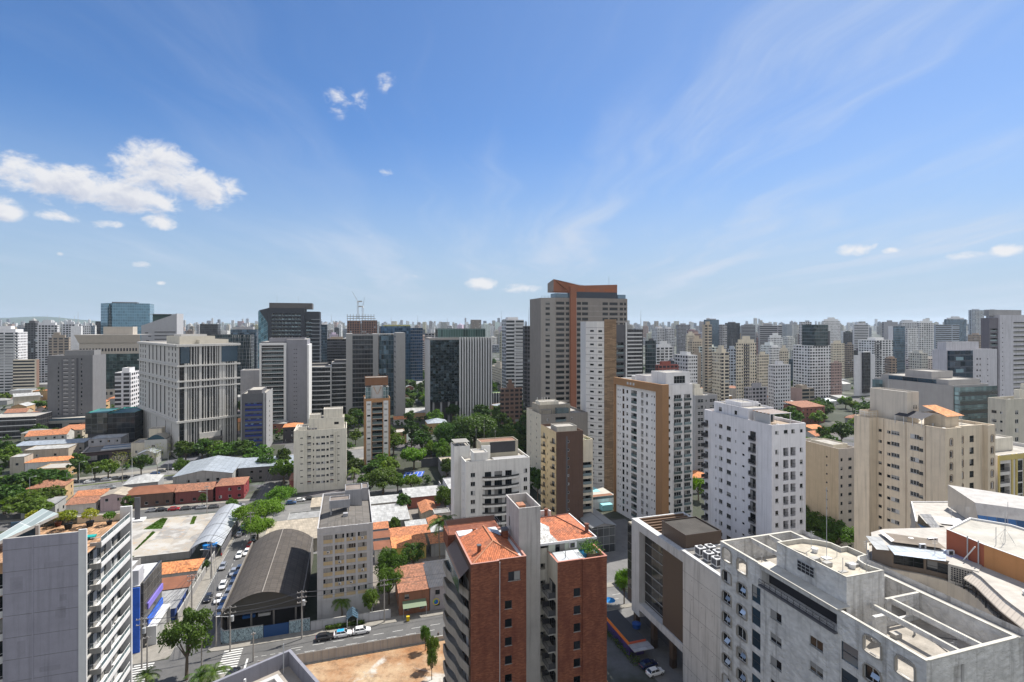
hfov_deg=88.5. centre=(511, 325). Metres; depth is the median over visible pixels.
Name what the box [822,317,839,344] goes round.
tower block
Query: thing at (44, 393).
building
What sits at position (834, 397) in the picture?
house
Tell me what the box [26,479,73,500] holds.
house
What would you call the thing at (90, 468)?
tree
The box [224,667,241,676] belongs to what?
car
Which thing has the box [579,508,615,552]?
glass hall
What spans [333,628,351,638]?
parked car
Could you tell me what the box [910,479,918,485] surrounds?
window
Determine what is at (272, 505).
tree
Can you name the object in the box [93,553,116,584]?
balcony door
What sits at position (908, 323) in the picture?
tower block
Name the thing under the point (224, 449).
tree
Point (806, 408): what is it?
building
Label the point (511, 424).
tree
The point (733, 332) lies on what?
tower block
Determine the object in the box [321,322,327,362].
tower block
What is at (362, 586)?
window
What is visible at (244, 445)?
tree
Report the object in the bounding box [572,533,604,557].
terrace shrub
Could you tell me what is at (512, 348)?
tower block
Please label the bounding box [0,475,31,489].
tree
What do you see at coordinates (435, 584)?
house
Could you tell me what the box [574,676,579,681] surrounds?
window
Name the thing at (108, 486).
car
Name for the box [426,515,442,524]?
house
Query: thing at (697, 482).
tree
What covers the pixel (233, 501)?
tree
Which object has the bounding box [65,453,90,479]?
tree
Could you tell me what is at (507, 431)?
tree
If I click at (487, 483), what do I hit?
window
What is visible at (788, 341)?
distant towers
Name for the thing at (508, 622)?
window
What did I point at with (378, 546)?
house
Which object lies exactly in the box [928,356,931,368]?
tower block
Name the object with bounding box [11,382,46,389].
warehouse
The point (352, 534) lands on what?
window
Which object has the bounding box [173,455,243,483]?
warehouse
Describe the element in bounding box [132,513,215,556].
vacant lot
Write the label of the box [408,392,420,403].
tree
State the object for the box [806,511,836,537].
tree
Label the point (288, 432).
house
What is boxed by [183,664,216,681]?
palm tree
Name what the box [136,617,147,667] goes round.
utility pole
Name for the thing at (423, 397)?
distant wood
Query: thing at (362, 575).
window
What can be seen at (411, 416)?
tree
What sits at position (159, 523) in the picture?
grass
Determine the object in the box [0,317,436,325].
hills
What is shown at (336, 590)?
window
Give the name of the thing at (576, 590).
window
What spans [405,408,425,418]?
building
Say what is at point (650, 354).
tower block
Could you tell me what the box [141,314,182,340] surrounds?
office building
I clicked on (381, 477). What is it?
tree
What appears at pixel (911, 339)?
tower block
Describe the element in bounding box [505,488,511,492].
window
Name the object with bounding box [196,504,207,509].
parked car
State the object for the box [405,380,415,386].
tree
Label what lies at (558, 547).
window
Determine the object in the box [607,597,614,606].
parasol
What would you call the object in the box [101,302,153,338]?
office building
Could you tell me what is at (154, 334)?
ribbon window
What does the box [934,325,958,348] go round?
tower block
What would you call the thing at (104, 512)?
pavement
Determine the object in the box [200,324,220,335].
tower block
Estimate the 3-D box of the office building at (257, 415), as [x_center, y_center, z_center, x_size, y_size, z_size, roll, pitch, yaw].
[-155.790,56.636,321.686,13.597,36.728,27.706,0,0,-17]
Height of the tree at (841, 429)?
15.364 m
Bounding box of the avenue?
[74,449,363,491]
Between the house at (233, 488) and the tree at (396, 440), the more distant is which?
the tree at (396, 440)
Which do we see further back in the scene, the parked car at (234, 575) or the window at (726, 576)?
the parked car at (234, 575)
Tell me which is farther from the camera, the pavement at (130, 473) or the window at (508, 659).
the pavement at (130, 473)
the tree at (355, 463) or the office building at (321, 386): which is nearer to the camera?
the tree at (355, 463)
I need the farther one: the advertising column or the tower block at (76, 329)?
the tower block at (76, 329)
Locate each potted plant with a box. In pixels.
[24,510,37,518]
[53,511,62,526]
[58,510,77,529]
[80,507,98,526]
[102,511,115,525]
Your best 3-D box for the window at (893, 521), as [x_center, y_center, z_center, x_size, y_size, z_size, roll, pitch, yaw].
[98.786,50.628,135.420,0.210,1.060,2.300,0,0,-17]
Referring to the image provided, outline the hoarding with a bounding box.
[258,633,429,662]
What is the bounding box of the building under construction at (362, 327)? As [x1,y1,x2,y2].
[347,314,376,333]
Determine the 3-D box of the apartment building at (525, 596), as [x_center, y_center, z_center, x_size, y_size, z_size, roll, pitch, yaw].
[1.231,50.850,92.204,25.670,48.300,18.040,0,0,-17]
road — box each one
[0,500,253,530]
[132,615,444,681]
[169,442,293,658]
[281,484,442,504]
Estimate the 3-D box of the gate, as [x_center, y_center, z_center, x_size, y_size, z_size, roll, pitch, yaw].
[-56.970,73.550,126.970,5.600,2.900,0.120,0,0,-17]
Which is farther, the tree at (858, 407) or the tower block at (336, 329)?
the tower block at (336, 329)
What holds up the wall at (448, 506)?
on the yard at (393, 605)
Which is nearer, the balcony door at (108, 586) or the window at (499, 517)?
the balcony door at (108, 586)
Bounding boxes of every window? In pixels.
[0,574,2,588]
[0,596,2,611]
[0,619,2,633]
[0,641,2,656]
[0,663,2,679]
[154,334,173,335]
[323,535,332,539]
[323,546,332,550]
[323,557,332,561]
[323,567,332,572]
[323,578,332,583]
[323,590,332,594]
[335,533,343,537]
[335,544,343,548]
[335,555,343,559]
[335,566,343,570]
[335,577,343,581]
[335,588,343,592]
[346,532,355,536]
[346,543,355,547]
[346,554,355,558]
[346,564,355,569]
[346,575,355,579]
[346,586,355,590]
[358,531,366,535]
[358,542,366,546]
[358,552,366,556]
[358,563,366,567]
[358,574,366,578]
[358,584,366,589]
[485,472,490,478]
[485,481,490,487]
[485,490,490,494]
[485,498,490,503]
[485,507,490,512]
[494,471,501,475]
[494,480,501,484]
[494,489,501,493]
[494,498,501,502]
[494,507,501,511]
[494,516,501,520]
[505,470,511,475]
[505,479,511,483]
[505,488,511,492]
[505,600,511,609]
[505,618,511,627]
[505,637,511,646]
[505,655,511,664]
[505,674,511,681]
[508,570,519,581]
[555,543,564,551]
[573,623,579,632]
[574,588,579,596]
[574,605,580,614]
[574,640,580,649]
[574,658,580,667]
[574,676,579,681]
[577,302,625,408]
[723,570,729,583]
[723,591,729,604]
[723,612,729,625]
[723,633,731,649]
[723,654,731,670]
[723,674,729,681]
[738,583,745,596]
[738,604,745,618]
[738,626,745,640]
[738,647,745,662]
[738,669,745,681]
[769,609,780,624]
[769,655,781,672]
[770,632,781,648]
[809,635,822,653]
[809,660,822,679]
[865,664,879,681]
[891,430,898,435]
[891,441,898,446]
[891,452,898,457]
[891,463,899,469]
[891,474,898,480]
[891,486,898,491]
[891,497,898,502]
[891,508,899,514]
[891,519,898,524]
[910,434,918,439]
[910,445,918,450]
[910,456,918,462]
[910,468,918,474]
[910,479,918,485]
[910,491,918,497]
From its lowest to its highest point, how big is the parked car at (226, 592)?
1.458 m
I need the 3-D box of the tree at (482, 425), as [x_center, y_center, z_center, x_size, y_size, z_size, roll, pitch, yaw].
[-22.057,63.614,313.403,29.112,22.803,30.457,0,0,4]
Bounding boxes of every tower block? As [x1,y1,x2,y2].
[0,326,27,393]
[13,359,38,389]
[25,321,38,358]
[36,315,58,381]
[49,332,70,355]
[61,320,81,336]
[71,324,81,349]
[82,323,96,334]
[95,321,100,333]
[115,367,138,408]
[186,329,193,333]
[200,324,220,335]
[209,334,253,394]
[231,319,257,368]
[237,321,243,326]
[240,368,258,417]
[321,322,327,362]
[327,337,345,363]
[330,332,337,336]
[334,327,338,336]
[423,339,424,370]
[425,333,433,336]
[441,322,445,327]
[470,320,480,327]
[481,323,489,336]
[492,361,501,390]
[495,322,499,328]
[499,331,501,361]
[500,380,521,424]
[502,317,523,400]
[523,326,529,424]
[627,329,642,376]
[643,326,647,337]
[645,327,655,373]
[646,332,651,340]
[652,327,665,343]
[655,361,678,370]
[656,341,672,364]
[665,327,673,358]
[674,351,696,383]
[676,323,689,353]
[686,332,694,351]
[688,336,701,354]
[692,349,700,387]
[698,345,717,386]
[702,321,711,393]
[704,319,718,346]
[712,337,728,400]
[719,325,726,351]
[725,322,739,351]
[728,346,735,385]
[736,336,755,398]
[741,324,755,342]
[744,383,766,405]
[756,338,757,356]
[757,352,768,391]
[758,324,781,354]
[761,342,772,353]
[768,333,782,347]
[768,361,790,409]
[769,345,780,363]
[779,345,787,363]
[782,324,791,336]
[788,357,792,380]
[791,384,813,400]
[793,325,830,397]
[799,322,811,344]
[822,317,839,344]
[831,340,844,378]
[831,361,841,394]
[843,331,852,343]
[845,342,853,376]
[853,323,868,350]
[854,345,874,395]
[858,337,892,377]
[879,323,881,334]
[882,320,897,339]
[885,356,896,373]
[888,326,904,372]
[900,320,917,327]
[905,328,917,368]
[908,350,927,368]
[918,319,933,355]
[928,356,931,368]
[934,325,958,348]
[944,316,965,341]
[968,309,983,334]
[968,333,980,347]
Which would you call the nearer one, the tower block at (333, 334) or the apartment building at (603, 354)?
the apartment building at (603, 354)
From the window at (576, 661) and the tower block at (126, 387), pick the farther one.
the tower block at (126, 387)
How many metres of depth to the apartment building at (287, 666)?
55.51 m
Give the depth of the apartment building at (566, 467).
180.53 m
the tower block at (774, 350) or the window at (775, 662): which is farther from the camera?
the tower block at (774, 350)
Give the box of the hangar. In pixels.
[221,529,312,629]
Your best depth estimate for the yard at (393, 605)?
150.46 m
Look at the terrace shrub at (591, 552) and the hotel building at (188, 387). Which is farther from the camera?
the hotel building at (188, 387)
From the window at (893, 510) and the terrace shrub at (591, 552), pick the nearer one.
the terrace shrub at (591, 552)
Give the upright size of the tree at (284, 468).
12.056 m
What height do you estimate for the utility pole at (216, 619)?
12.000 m
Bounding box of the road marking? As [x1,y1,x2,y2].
[132,537,618,681]
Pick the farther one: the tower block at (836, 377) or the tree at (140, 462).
the tower block at (836, 377)
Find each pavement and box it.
[0,498,254,522]
[24,458,363,498]
[71,446,363,480]
[132,521,242,664]
[198,603,631,679]
[208,512,616,651]
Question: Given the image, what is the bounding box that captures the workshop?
[24,443,78,458]
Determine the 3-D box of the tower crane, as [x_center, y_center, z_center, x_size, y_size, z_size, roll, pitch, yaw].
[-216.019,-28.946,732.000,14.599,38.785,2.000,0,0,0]
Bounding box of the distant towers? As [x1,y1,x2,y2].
[0,318,967,352]
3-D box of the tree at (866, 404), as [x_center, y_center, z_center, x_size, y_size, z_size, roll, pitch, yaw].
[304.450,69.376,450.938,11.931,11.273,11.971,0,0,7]
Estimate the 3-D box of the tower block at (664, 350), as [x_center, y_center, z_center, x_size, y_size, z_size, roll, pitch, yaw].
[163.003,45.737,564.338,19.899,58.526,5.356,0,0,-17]
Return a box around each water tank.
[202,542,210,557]
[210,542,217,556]
[632,621,640,629]
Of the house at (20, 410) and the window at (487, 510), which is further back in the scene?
the house at (20, 410)
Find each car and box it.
[84,480,94,483]
[100,477,110,481]
[104,485,115,488]
[146,507,156,512]
[155,507,167,511]
[168,506,179,510]
[180,505,192,509]
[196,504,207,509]
[203,592,213,602]
[208,504,219,508]
[213,593,222,603]
[214,605,222,615]
[218,561,226,569]
[218,580,227,589]
[219,596,226,605]
[223,587,230,595]
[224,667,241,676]
[227,579,234,587]
[229,567,236,575]
[231,571,238,578]
[235,550,242,558]
[236,531,242,536]
[243,548,248,555]
[249,534,256,541]
[285,500,296,504]
[295,497,304,501]
[305,496,314,500]
[315,631,333,641]
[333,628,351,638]
[352,625,370,635]
[638,658,657,670]
[645,666,663,677]
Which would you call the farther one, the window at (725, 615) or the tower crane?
the tower crane
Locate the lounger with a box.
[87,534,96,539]
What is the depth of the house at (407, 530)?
179.58 m
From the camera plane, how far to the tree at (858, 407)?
394.32 m
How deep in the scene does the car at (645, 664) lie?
114.96 m
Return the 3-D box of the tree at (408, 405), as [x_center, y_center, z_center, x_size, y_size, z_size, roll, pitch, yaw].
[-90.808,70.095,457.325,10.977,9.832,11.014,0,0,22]
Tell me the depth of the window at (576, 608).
86.52 m
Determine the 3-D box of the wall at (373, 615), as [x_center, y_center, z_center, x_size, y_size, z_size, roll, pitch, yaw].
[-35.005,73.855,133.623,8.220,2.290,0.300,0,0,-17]
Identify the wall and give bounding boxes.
[132,551,189,563]
[177,551,214,620]
[220,622,262,643]
[289,617,309,633]
[310,616,345,629]
[358,609,390,621]
[421,457,437,466]
[439,481,450,515]
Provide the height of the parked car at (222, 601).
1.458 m
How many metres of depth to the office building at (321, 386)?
427.63 m
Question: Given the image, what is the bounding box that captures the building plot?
[305,641,607,681]
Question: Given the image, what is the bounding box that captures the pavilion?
[438,456,450,477]
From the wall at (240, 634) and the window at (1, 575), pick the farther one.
the wall at (240, 634)
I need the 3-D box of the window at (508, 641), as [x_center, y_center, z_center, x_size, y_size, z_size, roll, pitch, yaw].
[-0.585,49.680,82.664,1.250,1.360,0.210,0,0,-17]
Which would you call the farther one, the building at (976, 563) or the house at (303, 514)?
the house at (303, 514)
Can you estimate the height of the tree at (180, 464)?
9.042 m
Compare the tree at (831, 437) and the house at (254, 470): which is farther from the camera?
the tree at (831, 437)
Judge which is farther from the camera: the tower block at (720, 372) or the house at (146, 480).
the tower block at (720, 372)
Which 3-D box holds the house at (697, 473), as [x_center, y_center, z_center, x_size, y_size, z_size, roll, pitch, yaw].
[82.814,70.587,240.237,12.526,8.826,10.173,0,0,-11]
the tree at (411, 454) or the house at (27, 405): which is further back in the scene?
the house at (27, 405)
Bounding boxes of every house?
[0,398,12,404]
[4,408,32,412]
[10,453,32,473]
[11,402,34,410]
[20,429,49,441]
[21,496,66,518]
[25,456,84,471]
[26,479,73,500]
[35,406,46,411]
[37,462,76,474]
[61,424,87,437]
[65,495,101,513]
[73,488,113,496]
[88,433,128,445]
[100,486,131,511]
[108,396,114,403]
[123,474,164,487]
[127,484,177,507]
[131,426,171,460]
[137,447,162,465]
[146,612,166,639]
[162,558,204,581]
[162,574,196,596]
[162,588,187,620]
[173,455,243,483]
[175,481,217,503]
[215,476,249,500]
[237,455,293,481]
[238,418,240,430]
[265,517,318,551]
[273,420,288,432]
[283,423,302,442]
[287,510,319,519]
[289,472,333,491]
[310,497,321,509]
[370,494,398,505]
[371,503,409,529]
[373,521,388,531]
[373,530,389,553]
[373,540,391,562]
[388,524,430,545]
[390,533,426,559]
[393,416,405,424]
[394,429,406,443]
[394,563,430,614]
[402,485,439,508]
[404,519,426,525]
[405,385,413,389]
[417,499,436,520]
[422,559,445,609]
[425,418,446,433]
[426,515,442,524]
[427,532,445,556]
[430,524,442,532]
[432,508,449,515]
[693,470,703,492]
[806,424,821,430]
[806,430,820,437]
[823,398,835,405]
[831,395,846,403]
[842,381,850,390]
[844,414,854,428]
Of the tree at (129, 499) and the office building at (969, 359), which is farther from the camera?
the office building at (969, 359)
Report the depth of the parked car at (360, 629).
127.71 m
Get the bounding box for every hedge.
[325,619,364,629]
[607,626,640,663]
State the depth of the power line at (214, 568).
139.68 m
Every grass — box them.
[135,531,154,549]
[145,518,167,528]
[190,516,196,523]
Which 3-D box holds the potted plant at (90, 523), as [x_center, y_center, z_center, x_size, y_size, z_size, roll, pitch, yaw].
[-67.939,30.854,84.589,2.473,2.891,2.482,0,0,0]
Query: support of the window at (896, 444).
in the apartment building at (906, 451)
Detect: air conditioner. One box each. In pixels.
[695,545,705,556]
[703,550,714,561]
[704,543,715,550]
[711,555,719,567]
[712,548,719,555]
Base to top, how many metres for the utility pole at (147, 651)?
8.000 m
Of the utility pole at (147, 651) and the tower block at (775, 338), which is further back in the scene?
the tower block at (775, 338)
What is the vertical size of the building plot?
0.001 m
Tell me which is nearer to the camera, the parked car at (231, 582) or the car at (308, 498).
the parked car at (231, 582)
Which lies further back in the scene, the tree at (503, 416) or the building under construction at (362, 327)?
the building under construction at (362, 327)
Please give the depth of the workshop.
288.36 m
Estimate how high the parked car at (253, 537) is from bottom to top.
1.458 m
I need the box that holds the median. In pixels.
[74,474,174,486]
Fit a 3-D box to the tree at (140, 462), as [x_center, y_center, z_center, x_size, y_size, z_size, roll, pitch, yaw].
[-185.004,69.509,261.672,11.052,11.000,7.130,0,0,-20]
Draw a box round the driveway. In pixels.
[605,519,682,681]
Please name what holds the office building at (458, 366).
on the ground at (620, 668)
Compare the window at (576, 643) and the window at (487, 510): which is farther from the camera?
the window at (487, 510)
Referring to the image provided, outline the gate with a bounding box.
[264,622,288,636]
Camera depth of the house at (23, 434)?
336.95 m
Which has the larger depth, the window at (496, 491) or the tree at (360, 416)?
the tree at (360, 416)
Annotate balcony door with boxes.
[93,534,116,563]
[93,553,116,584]
[93,573,116,605]
[93,593,116,626]
[93,613,116,647]
[93,632,116,668]
[93,652,116,681]
[460,594,468,608]
[460,612,468,627]
[461,573,468,590]
[461,631,468,646]
[461,650,468,665]
[462,669,468,681]
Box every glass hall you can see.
[85,408,119,437]
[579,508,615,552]
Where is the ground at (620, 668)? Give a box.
[0,326,880,681]
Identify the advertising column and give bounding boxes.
[132,497,146,522]
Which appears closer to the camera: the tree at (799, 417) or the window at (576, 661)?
the window at (576, 661)
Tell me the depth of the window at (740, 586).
70.43 m
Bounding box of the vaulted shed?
[190,504,242,558]
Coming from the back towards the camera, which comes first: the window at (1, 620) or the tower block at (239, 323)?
the tower block at (239, 323)
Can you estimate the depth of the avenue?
254.44 m
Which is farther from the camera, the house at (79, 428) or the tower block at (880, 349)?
the tower block at (880, 349)
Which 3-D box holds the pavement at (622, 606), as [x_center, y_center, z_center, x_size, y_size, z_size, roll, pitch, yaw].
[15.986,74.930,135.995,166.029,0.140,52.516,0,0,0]
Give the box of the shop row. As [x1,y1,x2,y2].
[16,438,89,452]
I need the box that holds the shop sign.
[433,598,438,604]
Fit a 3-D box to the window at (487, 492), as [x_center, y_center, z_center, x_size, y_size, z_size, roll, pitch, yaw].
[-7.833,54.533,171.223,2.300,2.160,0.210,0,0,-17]
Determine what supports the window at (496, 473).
in the apartment building at (488, 475)
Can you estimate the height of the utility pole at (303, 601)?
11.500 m
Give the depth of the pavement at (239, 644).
128.19 m
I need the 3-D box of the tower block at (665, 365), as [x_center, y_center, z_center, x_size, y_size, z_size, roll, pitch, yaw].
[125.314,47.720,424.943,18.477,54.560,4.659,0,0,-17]
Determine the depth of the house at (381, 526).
181.73 m
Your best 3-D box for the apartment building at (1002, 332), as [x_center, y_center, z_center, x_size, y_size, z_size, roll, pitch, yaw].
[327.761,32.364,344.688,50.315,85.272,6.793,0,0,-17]
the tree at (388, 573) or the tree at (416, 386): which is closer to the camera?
the tree at (388, 573)
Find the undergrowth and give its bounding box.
[0,387,864,501]
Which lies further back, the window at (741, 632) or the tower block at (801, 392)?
the tower block at (801, 392)
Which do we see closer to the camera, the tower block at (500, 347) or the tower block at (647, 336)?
the tower block at (500, 347)
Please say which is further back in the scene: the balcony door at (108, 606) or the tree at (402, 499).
the tree at (402, 499)
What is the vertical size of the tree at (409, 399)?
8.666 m
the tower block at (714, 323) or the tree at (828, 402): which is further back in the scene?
the tower block at (714, 323)
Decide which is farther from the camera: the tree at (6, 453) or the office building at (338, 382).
the office building at (338, 382)
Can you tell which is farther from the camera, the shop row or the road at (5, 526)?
the shop row
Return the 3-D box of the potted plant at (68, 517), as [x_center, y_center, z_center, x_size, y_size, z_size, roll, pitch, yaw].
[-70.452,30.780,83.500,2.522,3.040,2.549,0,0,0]
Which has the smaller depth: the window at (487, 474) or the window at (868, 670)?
the window at (868, 670)
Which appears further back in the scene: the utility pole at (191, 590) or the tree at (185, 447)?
the tree at (185, 447)
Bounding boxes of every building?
[0,411,51,438]
[0,505,131,681]
[9,388,37,398]
[13,392,40,407]
[24,428,73,440]
[32,389,46,399]
[47,349,105,428]
[74,327,143,399]
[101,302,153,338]
[108,407,142,442]
[132,558,170,653]
[137,334,240,458]
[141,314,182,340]
[213,644,318,681]
[241,386,272,449]
[258,303,320,367]
[259,337,311,423]
[294,406,346,492]
[312,362,331,414]
[317,483,372,626]
[331,359,345,414]
[346,333,393,414]
[364,376,389,469]
[379,325,422,380]
[394,332,404,415]
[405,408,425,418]
[425,328,491,421]
[443,477,450,498]
[443,493,606,681]
[451,429,529,526]
[490,403,499,417]
[492,391,499,403]
[527,397,586,494]
[530,279,626,408]
[541,423,592,521]
[580,319,626,491]
[614,370,692,519]
[628,512,722,681]
[693,378,716,472]
[701,388,805,539]
[720,487,1023,681]
[729,385,735,398]
[784,400,824,423]
[806,438,853,548]
[854,372,994,553]
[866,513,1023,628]
[872,369,997,422]
[911,485,1023,527]
[932,341,996,394]
[981,310,1023,396]
[988,383,1023,442]
[992,417,1023,495]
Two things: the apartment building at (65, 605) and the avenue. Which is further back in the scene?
the avenue
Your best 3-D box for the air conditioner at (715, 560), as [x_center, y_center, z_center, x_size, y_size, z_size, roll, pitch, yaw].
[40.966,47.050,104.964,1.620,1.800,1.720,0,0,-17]
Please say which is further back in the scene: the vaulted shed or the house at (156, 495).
the house at (156, 495)
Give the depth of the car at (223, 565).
161.75 m
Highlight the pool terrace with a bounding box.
[593,485,613,510]
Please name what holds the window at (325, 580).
in the apartment building at (345, 542)
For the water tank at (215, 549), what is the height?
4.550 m
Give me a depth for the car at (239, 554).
169.62 m
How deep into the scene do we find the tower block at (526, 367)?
390.59 m
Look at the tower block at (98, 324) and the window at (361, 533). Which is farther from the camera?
the tower block at (98, 324)
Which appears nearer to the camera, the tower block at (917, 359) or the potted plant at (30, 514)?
the potted plant at (30, 514)
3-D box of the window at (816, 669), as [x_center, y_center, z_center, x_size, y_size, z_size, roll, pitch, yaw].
[34.190,38.630,59.010,0.210,1.160,1.885,0,0,-17]
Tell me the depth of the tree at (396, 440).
303.07 m
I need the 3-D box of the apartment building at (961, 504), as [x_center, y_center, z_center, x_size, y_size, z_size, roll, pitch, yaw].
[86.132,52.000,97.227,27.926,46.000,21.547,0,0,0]
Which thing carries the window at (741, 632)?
in the apartment building at (800, 606)
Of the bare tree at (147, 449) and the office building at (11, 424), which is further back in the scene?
the office building at (11, 424)
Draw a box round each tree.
[0,392,12,397]
[0,440,13,448]
[0,444,22,466]
[0,468,50,488]
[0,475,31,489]
[0,484,30,514]
[0,489,47,513]
[15,497,54,513]
[19,423,47,431]
[30,469,57,484]
[31,400,45,407]
[34,485,67,498]
[40,468,72,480]
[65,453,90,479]
[83,461,102,479]
[94,459,120,477]
[110,451,131,482]
[120,495,133,507]
[128,454,153,474]
[132,666,161,681]
[144,443,169,473]
[156,606,213,680]
[172,458,189,471]
[173,440,195,460]
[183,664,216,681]
[190,438,214,458]
[197,662,232,681]
[198,493,206,504]
[202,560,210,572]
[203,440,223,456]
[211,440,236,456]
[225,498,238,504]
[230,502,266,529]
[233,439,256,455]
[241,515,276,540]
[242,444,274,457]
[251,496,286,517]
[255,455,277,463]
[263,485,296,503]
[269,459,293,483]
[276,447,291,460]
[331,598,350,615]
[344,414,357,437]
[346,467,361,483]
[347,450,353,461]
[347,458,364,477]
[348,408,362,426]
[348,429,361,444]
[350,410,363,428]
[362,460,380,486]
[362,588,379,611]
[364,467,400,494]
[373,546,406,588]
[374,452,390,465]
[376,567,403,604]
[380,456,400,469]
[388,473,407,492]
[389,516,400,527]
[390,425,395,436]
[390,432,404,454]
[396,493,411,505]
[400,446,426,469]
[401,541,424,563]
[402,419,419,446]
[402,474,422,487]
[403,410,416,423]
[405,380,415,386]
[405,388,416,394]
[405,398,414,403]
[405,401,413,407]
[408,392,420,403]
[412,430,429,447]
[414,382,424,389]
[420,424,431,444]
[420,625,430,650]
[424,440,437,457]
[425,636,439,667]
[426,409,443,419]
[427,514,448,559]
[427,648,437,679]
[432,421,460,443]
[432,438,446,452]
[434,485,450,507]
[435,514,456,547]
[436,442,450,457]
[440,458,450,477]
[445,404,459,421]
[451,411,498,448]
[452,434,473,447]
[472,404,491,415]
[489,426,520,442]
[490,405,499,423]
[491,410,500,422]
[496,412,511,428]
[502,422,513,428]
[513,415,526,437]
[518,434,526,449]
[530,467,536,481]
[530,469,540,499]
[614,568,627,603]
[693,476,703,500]
[775,409,788,418]
[783,406,800,416]
[787,410,804,421]
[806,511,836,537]
[808,410,827,424]
[814,397,824,401]
[814,516,853,545]
[815,426,830,436]
[820,402,834,413]
[821,434,840,441]
[822,399,833,406]
[829,422,853,441]
[837,396,852,408]
[846,400,859,410]
[847,417,853,424]
[852,403,868,414]
[860,400,869,407]
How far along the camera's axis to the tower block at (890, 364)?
636.67 m
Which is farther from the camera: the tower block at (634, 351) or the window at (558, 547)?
the tower block at (634, 351)
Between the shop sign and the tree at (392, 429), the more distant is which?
the tree at (392, 429)
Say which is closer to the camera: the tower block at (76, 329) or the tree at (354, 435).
the tree at (354, 435)
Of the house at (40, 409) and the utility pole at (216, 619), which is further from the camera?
the house at (40, 409)
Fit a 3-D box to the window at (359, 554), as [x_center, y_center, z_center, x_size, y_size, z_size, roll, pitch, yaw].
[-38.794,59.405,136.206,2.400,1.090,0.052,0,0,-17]
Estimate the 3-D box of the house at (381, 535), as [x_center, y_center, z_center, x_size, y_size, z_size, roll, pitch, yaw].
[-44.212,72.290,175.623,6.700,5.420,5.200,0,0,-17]
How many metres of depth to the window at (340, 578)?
134.57 m
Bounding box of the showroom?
[81,443,130,463]
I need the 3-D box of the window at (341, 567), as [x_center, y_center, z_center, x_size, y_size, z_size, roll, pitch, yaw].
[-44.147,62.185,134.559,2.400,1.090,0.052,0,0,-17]
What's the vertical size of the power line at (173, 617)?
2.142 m
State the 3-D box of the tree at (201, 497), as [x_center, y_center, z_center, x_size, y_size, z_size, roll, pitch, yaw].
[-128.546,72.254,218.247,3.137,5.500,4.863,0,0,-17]
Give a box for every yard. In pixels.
[132,617,176,656]
[272,503,316,553]
[373,501,445,616]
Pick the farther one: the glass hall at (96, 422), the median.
the glass hall at (96, 422)
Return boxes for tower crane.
[354,295,361,317]
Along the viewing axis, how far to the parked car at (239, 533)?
186.39 m
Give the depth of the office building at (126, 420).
333.59 m
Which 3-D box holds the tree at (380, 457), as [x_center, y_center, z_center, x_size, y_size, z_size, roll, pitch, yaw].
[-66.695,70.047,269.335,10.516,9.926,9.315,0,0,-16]
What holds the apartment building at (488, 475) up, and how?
on the yard at (393, 605)
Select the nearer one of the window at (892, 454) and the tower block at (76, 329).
the window at (892, 454)
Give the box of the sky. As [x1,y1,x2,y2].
[0,0,1023,325]
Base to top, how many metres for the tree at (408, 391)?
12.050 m
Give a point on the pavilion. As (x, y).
(444, 472)
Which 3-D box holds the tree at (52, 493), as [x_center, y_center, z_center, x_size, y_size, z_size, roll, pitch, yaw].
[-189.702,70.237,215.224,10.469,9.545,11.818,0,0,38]
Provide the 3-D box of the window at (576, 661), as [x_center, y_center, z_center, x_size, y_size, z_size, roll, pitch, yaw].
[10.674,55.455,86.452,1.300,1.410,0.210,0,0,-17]
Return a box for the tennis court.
[403,471,423,476]
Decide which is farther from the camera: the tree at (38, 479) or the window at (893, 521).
the tree at (38, 479)
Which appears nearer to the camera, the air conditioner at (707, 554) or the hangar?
the air conditioner at (707, 554)
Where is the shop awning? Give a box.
[402,598,426,618]
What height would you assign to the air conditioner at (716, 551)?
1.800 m
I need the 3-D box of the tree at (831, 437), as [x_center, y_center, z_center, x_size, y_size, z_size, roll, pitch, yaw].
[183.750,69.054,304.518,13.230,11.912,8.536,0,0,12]
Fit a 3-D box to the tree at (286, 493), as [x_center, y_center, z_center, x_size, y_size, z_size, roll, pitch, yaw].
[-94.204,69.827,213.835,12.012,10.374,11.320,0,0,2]
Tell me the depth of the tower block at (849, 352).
761.86 m
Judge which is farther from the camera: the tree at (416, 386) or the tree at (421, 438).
the tree at (416, 386)
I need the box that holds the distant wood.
[409,358,789,402]
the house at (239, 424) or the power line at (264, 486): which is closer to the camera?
the power line at (264, 486)
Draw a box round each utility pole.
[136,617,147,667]
[143,636,151,672]
[187,575,196,607]
[200,542,214,578]
[209,595,222,646]
[216,606,235,651]
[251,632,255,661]
[297,591,306,638]
[380,579,387,621]
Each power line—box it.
[137,607,229,624]
[140,580,190,624]
[208,543,219,600]
[212,513,250,544]
[228,593,305,611]
[252,444,283,513]
[304,580,383,596]
[382,573,442,584]
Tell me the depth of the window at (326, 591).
133.68 m
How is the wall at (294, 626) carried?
on the ground at (620, 668)

